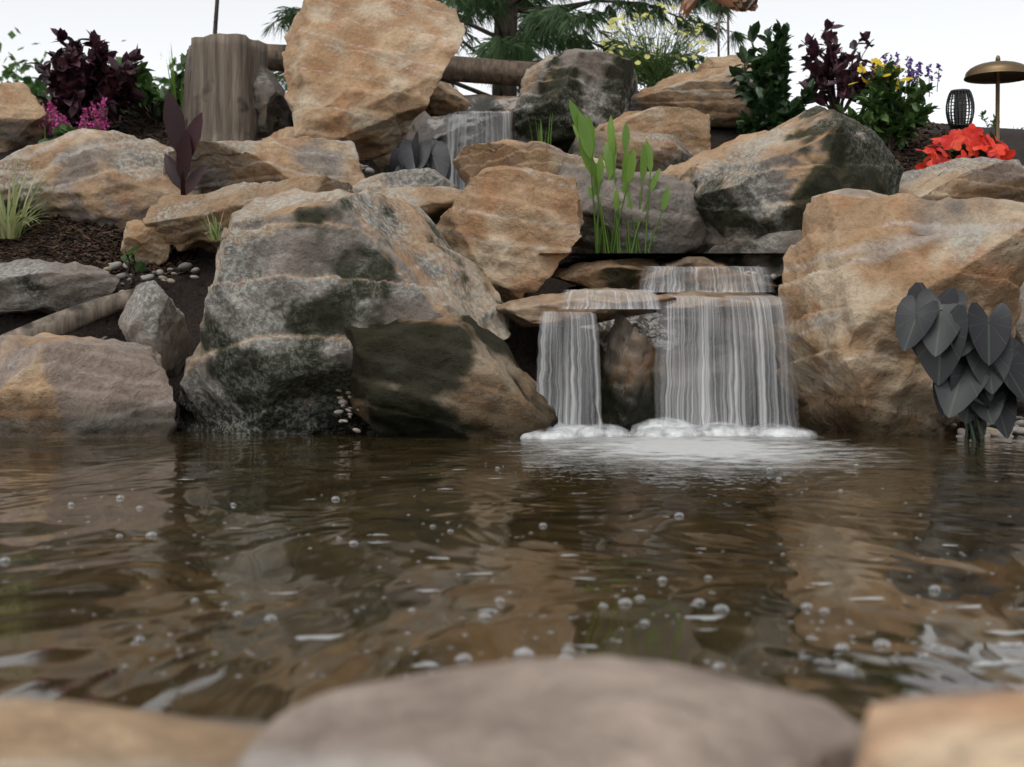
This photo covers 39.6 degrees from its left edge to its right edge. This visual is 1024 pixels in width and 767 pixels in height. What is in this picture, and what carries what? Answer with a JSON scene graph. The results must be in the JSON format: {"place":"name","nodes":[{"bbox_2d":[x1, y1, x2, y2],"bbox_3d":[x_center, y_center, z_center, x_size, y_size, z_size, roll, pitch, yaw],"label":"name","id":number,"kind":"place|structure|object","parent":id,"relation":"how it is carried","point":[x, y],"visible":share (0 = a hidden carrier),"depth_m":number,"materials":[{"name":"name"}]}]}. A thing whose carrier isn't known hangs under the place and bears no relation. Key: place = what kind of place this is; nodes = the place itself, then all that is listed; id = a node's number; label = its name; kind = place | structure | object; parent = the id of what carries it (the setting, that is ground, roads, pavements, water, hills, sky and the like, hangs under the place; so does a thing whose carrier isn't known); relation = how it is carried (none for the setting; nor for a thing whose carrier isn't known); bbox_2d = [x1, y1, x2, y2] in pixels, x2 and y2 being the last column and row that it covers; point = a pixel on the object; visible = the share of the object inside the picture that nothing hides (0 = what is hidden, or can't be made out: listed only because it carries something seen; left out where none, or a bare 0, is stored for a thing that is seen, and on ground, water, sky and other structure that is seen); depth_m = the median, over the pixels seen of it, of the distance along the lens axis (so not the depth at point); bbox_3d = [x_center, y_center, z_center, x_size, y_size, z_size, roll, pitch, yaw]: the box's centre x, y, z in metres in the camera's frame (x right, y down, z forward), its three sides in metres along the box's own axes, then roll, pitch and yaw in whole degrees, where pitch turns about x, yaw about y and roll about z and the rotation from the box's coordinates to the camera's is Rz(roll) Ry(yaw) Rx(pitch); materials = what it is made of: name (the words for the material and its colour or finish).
{"place":"outdoors","nodes":[
{"label":"outdoors","id":0,"kind":"place"},
{"bbox_2d":[38,124,75,143],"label":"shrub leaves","id":1,"kind":"object","parent":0,"point":[61,130],"visible":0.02,"depth_m":7.15,"materials":[{"name":"green plant"}]},
{"bbox_2d":[0,420,1023,726],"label":"pond water","id":2,"kind":"structure","parent":0,"point":[730,522],"depth_m":1.89,"materials":[{"name":"brown liquid"}]},
{"bbox_2d":[0,698,271,766],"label":"rock","id":3,"kind":"object","parent":2,"relation":"in","point":[51,733],"visible":0.57,"depth_m":0.67,"materials":[{"name":"beige stone"}]},
{"bbox_2d":[344,315,557,438],"bbox_3d":[-0.217,0.044,4.767,0.740,0.588,0.581,0,1,0],"label":"rock","id":4,"kind":"object","parent":2,"relation":"in","point":[463,376],"visible":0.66,"depth_m":4.51,"materials":[{"name":"brown stone"}]},
{"bbox_2d":[0,464,1022,676],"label":"bubbles","id":5,"kind":"object","parent":2,"relation":"on","point":[542,616],"visible":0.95,"depth_m":1.48},
{"bbox_2d":[235,656,861,766],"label":"rock","id":6,"kind":"object","parent":2,"relation":"on","point":[599,711],"visible":1,"depth_m":0.59,"materials":[{"name":"grey stone"}]},
{"bbox_2d":[595,312,666,431],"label":"fallen rock","id":7,"kind":"object","parent":2,"relation":"in","point":[632,395],"visible":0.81,"depth_m":4.88,"materials":[{"name":"brown stone"}]},
{"bbox_2d":[496,287,676,326],"bbox_3d":[0.246,-0.271,5.089,0.661,0.140,0.495,0,1,0],"label":"rock slab","id":8,"kind":"object","parent":7,"relation":"on","point":[575,308],"visible":0.97,"depth_m":4.92,"materials":[{"name":"beige stone"}]},
{"bbox_2d":[655,290,784,315],"bbox_3d":[0.732,-0.291,5.122,0.435,0.098,0.361,0,1,0],"label":"rock slab","id":9,"kind":"object","parent":8,"relation":"on","point":[697,302],"visible":0.91,"depth_m":5.04,"materials":[{"name":"grey stone"}]},
{"bbox_2d":[649,267,758,291],"bbox_3d":[0.701,-0.384,5.231,0.508,0.105,0.191,0,1,0],"label":"foam","id":10,"kind":"object","parent":9,"relation":"on","point":[683,290],"visible":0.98,"depth_m":5.14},
{"bbox_2d":[521,421,807,438],"bbox_3d":[0.492,0.171,4.701,1.012,0.123,0.324,0,1,-9],"label":"water foam","id":11,"kind":"object","parent":2,"relation":"in","point":[682,430],"visible":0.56,"depth_m":4.66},
{"bbox_2d":[539,362,600,434],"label":"waterfall","id":12,"kind":"object","parent":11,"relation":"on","point":[572,408],"visible":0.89,"depth_m":4.72,"materials":[{"name":"white liquid"}]},
{"bbox_2d":[665,297,766,432],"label":"waterfall","id":13,"kind":"object","parent":11,"relation":"on","point":[731,411],"visible":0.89,"depth_m":4.82,"materials":[{"name":"liquid"}]},
{"bbox_2d":[853,689,1023,766],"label":"rock","id":14,"kind":"object","parent":2,"relation":"on","point":[983,728],"visible":1,"depth_m":0.50,"materials":[{"name":"beige stone"}]},
{"bbox_2d":[895,282,1023,440],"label":"taro leaves","id":15,"kind":"object","parent":2,"relation":"on","point":[972,361],"visible":0.95,"depth_m":4.35,"materials":[{"name":"grey plant"}]},
{"bbox_2d":[0,102,1023,422],"bbox_3d":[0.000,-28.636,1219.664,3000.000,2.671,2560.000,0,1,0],"label":"ground","id":16,"kind":"structure","parent":0,"point":[530,348],"depth_m":5.79,"materials":[{"name":"brown soil"}]},
{"bbox_2d":[2,30,43,82],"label":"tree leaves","id":17,"kind":"object","parent":16,"relation":"on","point":[14,75],"depth_m":90.20,"materials":[{"name":"green plant"}]},
{"bbox_2d":[0,82,54,151],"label":"rock","id":18,"kind":"object","parent":16,"relation":"on","point":[23,113],"visible":0.77,"depth_m":7.38,"materials":[{"name":"brown stone"}]},
{"bbox_2d":[0,258,119,314],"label":"flat rock","id":19,"kind":"object","parent":16,"relation":"on","point":[28,286],"visible":0.9,"depth_m":5.58,"materials":[{"name":"grey stone"}]},
{"bbox_2d":[0,27,119,101],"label":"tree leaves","id":20,"kind":"object","parent":16,"relation":"on","point":[6,74],"visible":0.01,"depth_m":78.49,"materials":[{"name":"green plant"}]},
{"bbox_2d":[38,97,109,138],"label":"pink flowers","id":21,"kind":"object","parent":16,"relation":"on","point":[96,121],"visible":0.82,"depth_m":7.50,"materials":[{"name":"pink plant"}]},
{"bbox_2d":[26,28,145,128],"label":"purple shrub leaves","id":22,"kind":"object","parent":16,"relation":"on","point":[74,82],"visible":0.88,"depth_m":7.67,"materials":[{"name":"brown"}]},
{"bbox_2d":[0,332,176,437],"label":"rock","id":23,"kind":"object","parent":16,"relation":"on","point":[59,386],"visible":0.73,"depth_m":4.61,"materials":[{"name":"beige stone"}]},
{"bbox_2d":[0,288,133,335],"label":"driftwood log","id":24,"kind":"object","parent":23,"relation":"on","point":[69,320],"visible":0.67,"depth_m":5.45,"materials":[{"name":"grey wood"}]},
{"bbox_2d":[118,280,190,377],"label":"rock","id":25,"kind":"object","parent":23,"relation":"on","point":[152,314],"visible":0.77,"depth_m":4.97,"materials":[{"name":"grey stone"}]},
{"bbox_2d":[0,128,204,227],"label":"boulder","id":26,"kind":"object","parent":16,"relation":"on","point":[118,179],"visible":0.59,"depth_m":6.40,"materials":[{"name":"brown stone"}]},
{"bbox_2d":[121,247,145,288],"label":"small shrub leaves","id":27,"kind":"object","parent":16,"relation":"on","point":[128,260],"visible":1,"depth_m":5.60,"materials":[{"name":"green plant"}]},
{"bbox_2d":[121,219,171,266],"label":"rock","id":28,"kind":"object","parent":16,"relation":"on","point":[152,244],"visible":0.75,"depth_m":5.90,"materials":[{"name":"beige stone"}]},
{"bbox_2d":[23,40,287,99],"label":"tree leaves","id":29,"kind":"object","parent":16,"relation":"on","point":[163,80],"visible":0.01,"depth_m":77.16,"materials":[{"name":"green plant"}]},
{"bbox_2d":[166,47,183,109],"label":"grass blades","id":30,"kind":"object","parent":16,"relation":"on","point":[173,92],"depth_m":8.05,"materials":[{"name":"green plant"}]},
{"bbox_2d":[187,211,230,240],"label":"grass","id":31,"kind":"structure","parent":16,"relation":"on","point":[216,235],"depth_m":5.59,"materials":[{"name":"green plant"}]},
{"bbox_2d":[213,0,218,33],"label":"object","id":32,"kind":"object","parent":16,"relation":"on","point":[215,23],"visible":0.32,"depth_m":10.99,"materials":[{"name":"metal"}]},
{"bbox_2d":[181,33,267,141],"bbox_3d":[-1.602,-1.542,7.909,0.622,0.712,0.626,1,1,25],"label":"stump","id":33,"kind":"object","parent":16,"relation":"on","point":[220,73],"visible":0.6,"depth_m":7.69,"materials":[{"name":"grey wood"}]},
{"bbox_2d":[143,175,353,253],"bbox_3d":[-1.084,-0.687,6.051,0.879,0.325,0.754,0,1,17],"label":"rock","id":34,"kind":"object","parent":16,"relation":"on","point":[171,220],"visible":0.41,"depth_m":5.82,"materials":[{"name":"brown stone"}]},
{"bbox_2d":[163,90,205,194],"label":"canna leaves","id":35,"kind":"object","parent":34,"relation":"on","point":[183,141],"visible":0.93,"depth_m":6.08,"materials":[{"name":"purple plant"}]},
{"bbox_2d":[163,136,364,193],"bbox_3d":[-1.129,-0.933,6.569,0.974,0.357,0.797,-3,1,0],"label":"rock slab","id":36,"kind":"object","parent":16,"relation":"on","point":[227,163],"visible":0.44,"depth_m":6.28,"materials":[{"name":"brown stone"}]},
{"bbox_2d":[253,65,293,135],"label":"rock","id":37,"kind":"object","parent":16,"relation":"on","point":[273,110],"visible":0.45,"depth_m":7.76,"materials":[{"name":"grey stone"}]},
{"bbox_2d":[268,44,537,86],"bbox_3d":[-0.717,-1.962,8.787,2.129,0.387,0.179,0,1,14],"label":"log","id":38,"kind":"object","parent":37,"relation":"on","point":[484,71],"visible":0.21,"depth_m":8.62,"materials":[{"name":"brown wood"}]},
{"bbox_2d":[262,127,303,139],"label":"rock","id":39,"kind":"object","parent":16,"relation":"on","point":[286,132],"visible":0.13,"depth_m":6.99,"materials":[{"name":"beige stone"}]},
{"bbox_2d":[176,188,514,434],"bbox_3d":[-0.596,-0.167,5.114,1.331,1.059,1.093,-6,2,-4],"label":"boulder","id":40,"kind":"object","parent":16,"relation":"on","point":[302,280],"visible":0.66,"depth_m":4.63,"materials":[{"name":"grey stone"}]},
{"bbox_2d":[282,0,464,172],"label":"boulder","id":41,"kind":"object","parent":16,"relation":"on","point":[365,76],"visible":0.88,"depth_m":7.17,"materials":[{"name":"beige stone"}]},
{"bbox_2d":[353,168,456,192],"bbox_3d":[-0.475,-0.813,6.373,0.612,0.264,0.578,1,1,25],"label":"rock slab","id":42,"kind":"object","parent":16,"relation":"on","point":[426,177],"visible":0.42,"depth_m":6.08,"materials":[{"name":"grey stone"}]},
{"bbox_2d":[374,186,463,224],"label":"rock","id":43,"kind":"object","parent":16,"relation":"on","point":[435,204],"visible":0.17,"depth_m":5.67,"materials":[{"name":"brown stone"}]},
{"bbox_2d":[390,131,450,179],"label":"taro leaves","id":44,"kind":"object","parent":16,"relation":"on","point":[406,154],"visible":0.47,"depth_m":6.63,"materials":[{"name":"grey plant"}]},
{"bbox_2d":[400,94,518,170],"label":"waterfall","id":45,"kind":"object","parent":16,"relation":"on","point":[487,118],"visible":0.31,"depth_m":8.23,"materials":[{"name":"liquid"}]},
{"bbox_2d":[0,112,955,275],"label":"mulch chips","id":46,"kind":"object","parent":16,"relation":"on","point":[90,236],"visible":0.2,"depth_m":6.22,"materials":[{"name":"brown wood"}]},
{"bbox_2d":[0,154,69,238],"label":"variegated grass","id":47,"kind":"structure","parent":46,"relation":"on","point":[13,224],"depth_m":6.22,"materials":[{"name":"green plant"}]},
{"bbox_2d":[85,49,187,120],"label":"green shrub leaves","id":48,"kind":"object","parent":46,"relation":"on","point":[154,94],"visible":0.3,"depth_m":8.15,"materials":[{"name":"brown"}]},
{"bbox_2d":[424,81,469,116],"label":"rock","id":49,"kind":"object","parent":46,"relation":"on","point":[446,99],"visible":0.52,"depth_m":7.83,"materials":[{"name":"brown stone"}]},
{"bbox_2d":[449,112,455,181],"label":"waterfall","id":50,"kind":"object","parent":49,"relation":"attached to","point":[451,176],"visible":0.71,"depth_m":7.88,"materials":[{"name":"grey liquid"}]},
{"bbox_2d":[261,0,752,96],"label":"pine needles","id":51,"kind":"object","parent":16,"relation":"on","point":[550,26],"visible":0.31,"depth_m":10.73,"materials":[{"name":"green plant"}]},
{"bbox_2d":[436,165,583,302],"bbox_3d":[-0.009,-0.574,5.621,0.635,0.549,0.440,0,1,10],"label":"tan rock","id":52,"kind":"object","parent":16,"relation":"on","point":[502,227],"visible":0.84,"depth_m":5.42,"materials":[{"name":"beige stone"}]},
{"bbox_2d":[528,112,552,144],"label":"reed grass","id":53,"kind":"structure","parent":16,"relation":"on","point":[540,137],"depth_m":7.28,"materials":[{"name":"green plant"}]},
{"bbox_2d":[99,158,1023,436],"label":"pebbles","id":54,"kind":"object","parent":16,"relation":"on","point":[1017,428],"visible":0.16,"depth_m":5.33,"materials":[{"name":"stone"}]},
{"bbox_2d":[513,48,637,152],"bbox_3d":[0.353,-1.476,7.748,0.639,0.623,0.794,0,1,16],"label":"lichen rock","id":55,"kind":"object","parent":16,"relation":"on","point":[599,87],"visible":0.62,"depth_m":7.45,"materials":[{"name":"grey stone"}]},
{"bbox_2d":[568,131,693,171],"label":"rock","id":56,"kind":"object","parent":16,"relation":"on","point":[667,150],"visible":0.3,"depth_m":6.63,"materials":[{"name":"brown stone"}]},
{"bbox_2d":[556,162,707,268],"bbox_3d":[0.516,-0.733,6.203,0.883,0.540,0.942,-1,2,-36],"label":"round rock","id":57,"kind":"object","parent":16,"relation":"on","point":[681,227],"visible":0.27,"depth_m":5.79,"materials":[{"name":"grey stone"}]},
{"bbox_2d":[452,139,605,185],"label":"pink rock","id":58,"kind":"object","parent":57,"relation":"on","point":[470,161],"visible":0.27,"depth_m":6.25,"materials":[{"name":"stone"}]},
{"bbox_2d":[595,106,710,155],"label":"tan rock","id":59,"kind":"object","parent":16,"relation":"on","point":[688,128],"visible":0.37,"depth_m":7.14,"materials":[{"name":"brown stone"}]},
{"bbox_2d":[600,2,714,87],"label":"coreopsis flowers","id":60,"kind":"object","parent":16,"relation":"on","point":[652,72],"visible":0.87,"depth_m":9.24,"materials":[{"name":"green plant"}]},
{"bbox_2d":[539,253,784,266],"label":"pool water","id":61,"kind":"structure","parent":16,"relation":"on","point":[572,258],"depth_m":5.47,"materials":[{"name":"black liquid"}]},
{"bbox_2d":[569,99,669,260],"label":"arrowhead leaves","id":62,"kind":"object","parent":61,"relation":"in","point":[583,129],"visible":0.79,"depth_m":5.73,"materials":[{"name":"green plant"}]},
{"bbox_2d":[547,257,782,423],"bbox_3d":[0.631,-0.090,5.617,0.986,0.831,0.688,0,1,0],"label":"rock","id":63,"kind":"object","parent":16,"relation":"on","point":[676,341],"visible":0.35,"depth_m":5.36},
{"bbox_2d":[551,257,659,289],"bbox_3d":[0.347,-0.418,5.572,0.460,0.142,0.465,0,1,0],"label":"rock slab","id":64,"kind":"object","parent":63,"relation":"on","point":[629,273],"visible":0.72,"depth_m":5.39,"materials":[{"name":"brown stone"}]},
{"bbox_2d":[640,257,778,291],"bbox_3d":[0.741,-0.404,5.468,0.550,0.152,0.396,-1,1,-23],"label":"rock slab","id":65,"kind":"object","parent":63,"relation":"on","point":[708,274],"visible":0.79,"depth_m":5.29,"materials":[{"name":"grey stone"}]},
{"bbox_2d":[708,230,801,279],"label":"rock","id":66,"kind":"object","parent":63,"relation":"on","point":[780,242],"visible":0.34,"depth_m":5.44,"materials":[{"name":"stone"}]},
{"bbox_2d":[631,66,757,128],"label":"flat rock","id":67,"kind":"object","parent":16,"relation":"on","point":[711,92],"visible":0.43,"depth_m":7.74,"materials":[{"name":"brown stone"}]},
{"bbox_2d":[695,55,751,72],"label":"rock","id":68,"kind":"object","parent":16,"relation":"on","point":[721,62],"visible":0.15,"depth_m":8.39,"materials":[{"name":"beige stone"}]},
{"bbox_2d":[678,0,757,56],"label":"heron statue","id":69,"kind":"object","parent":68,"relation":"on","point":[687,6],"visible":0.88,"depth_m":8.58,"materials":[{"name":"brown metal"}]},
{"bbox_2d":[726,19,815,134],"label":"green shrub leaves","id":70,"kind":"object","parent":16,"relation":"on","point":[765,95],"visible":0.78,"depth_m":7.39,"materials":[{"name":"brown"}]},
{"bbox_2d":[661,105,903,252],"bbox_3d":[1.130,-0.784,5.968,1.066,0.766,0.992,0,1,0],"label":"mossy rock","id":71,"kind":"object","parent":16,"relation":"on","point":[757,185],"visible":0.5,"depth_m":5.63,"materials":[{"name":"stone"}]},
{"bbox_2d":[797,19,896,112],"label":"purple shrub leaves","id":72,"kind":"object","parent":16,"relation":"on","point":[828,71],"visible":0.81,"depth_m":8.32,"materials":[{"name":"brown"}]},
{"bbox_2d":[834,60,942,152],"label":"flower bush leaves","id":73,"kind":"object","parent":16,"relation":"on","point":[893,119],"visible":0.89,"depth_m":7.56,"materials":[{"name":"green plant"}]},
{"bbox_2d":[848,58,912,90],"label":"yellow flowers","id":74,"kind":"object","parent":73,"relation":"on","point":[861,68],"visible":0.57,"depth_m":7.62,"materials":[{"name":"yellow plant"}]},
{"bbox_2d":[871,52,942,96],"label":"purple flowers","id":75,"kind":"object","parent":73,"relation":"on","point":[908,64],"visible":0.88,"depth_m":7.62,"materials":[{"name":"purple plant"}]},
{"bbox_2d":[766,188,1023,434],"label":"rock","id":76,"kind":"object","parent":16,"relation":"on","point":[858,263],"visible":0.65,"depth_m":4.72,"materials":[{"name":"beige stone"}]},
{"bbox_2d":[945,89,974,129],"bbox_3d":[2.501,-1.448,7.939,0.157,0.382,0.156,0,1,0],"label":"lantern","id":77,"kind":"object","parent":16,"relation":"on","point":[959,109],"visible":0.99,"depth_m":7.90,"materials":[{"name":"black metal"}]},
{"bbox_2d":[899,157,1023,202],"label":"slab rock","id":78,"kind":"object","parent":16,"relation":"on","point":[969,178],"visible":0.5,"depth_m":6.12,"materials":[{"name":"brown stone"}]},
{"bbox_2d":[915,123,1019,169],"bbox_3d":[2.276,-1.135,7.160,0.526,0.336,0.457,0,1,0],"label":"begonia","id":79,"kind":"object","parent":16,"relation":"on","point":[973,138],"depth_m":7.03,"materials":[{"name":"red plant"}]},
{"bbox_2d":[964,55,1023,139],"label":"path light","id":80,"kind":"object","parent":16,"relation":"on","point":[997,72],"visible":0.91,"depth_m":7.28,"materials":[{"name":"brown metal"}]},
{"bbox_2d":[1015,282,1023,410],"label":"rock","id":81,"kind":"object","parent":16,"relation":"on","point":[1019,329],"visible":0.01,"depth_m":5.28,"materials":[{"name":"beige stone"}]},
{"bbox_2d":[0,0,1023,128],"label":"sky","id":82,"kind":"structure","parent":0,"point":[959,36],"materials":[{"name":"white"}]},
{"bbox_2d":[978,110,1023,128],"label":"shrub leaves","id":83,"kind":"object","parent":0,"point":[992,121],"visible":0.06,"depth_m":10.91,"materials":[{"name":"green plant"}]}
]}

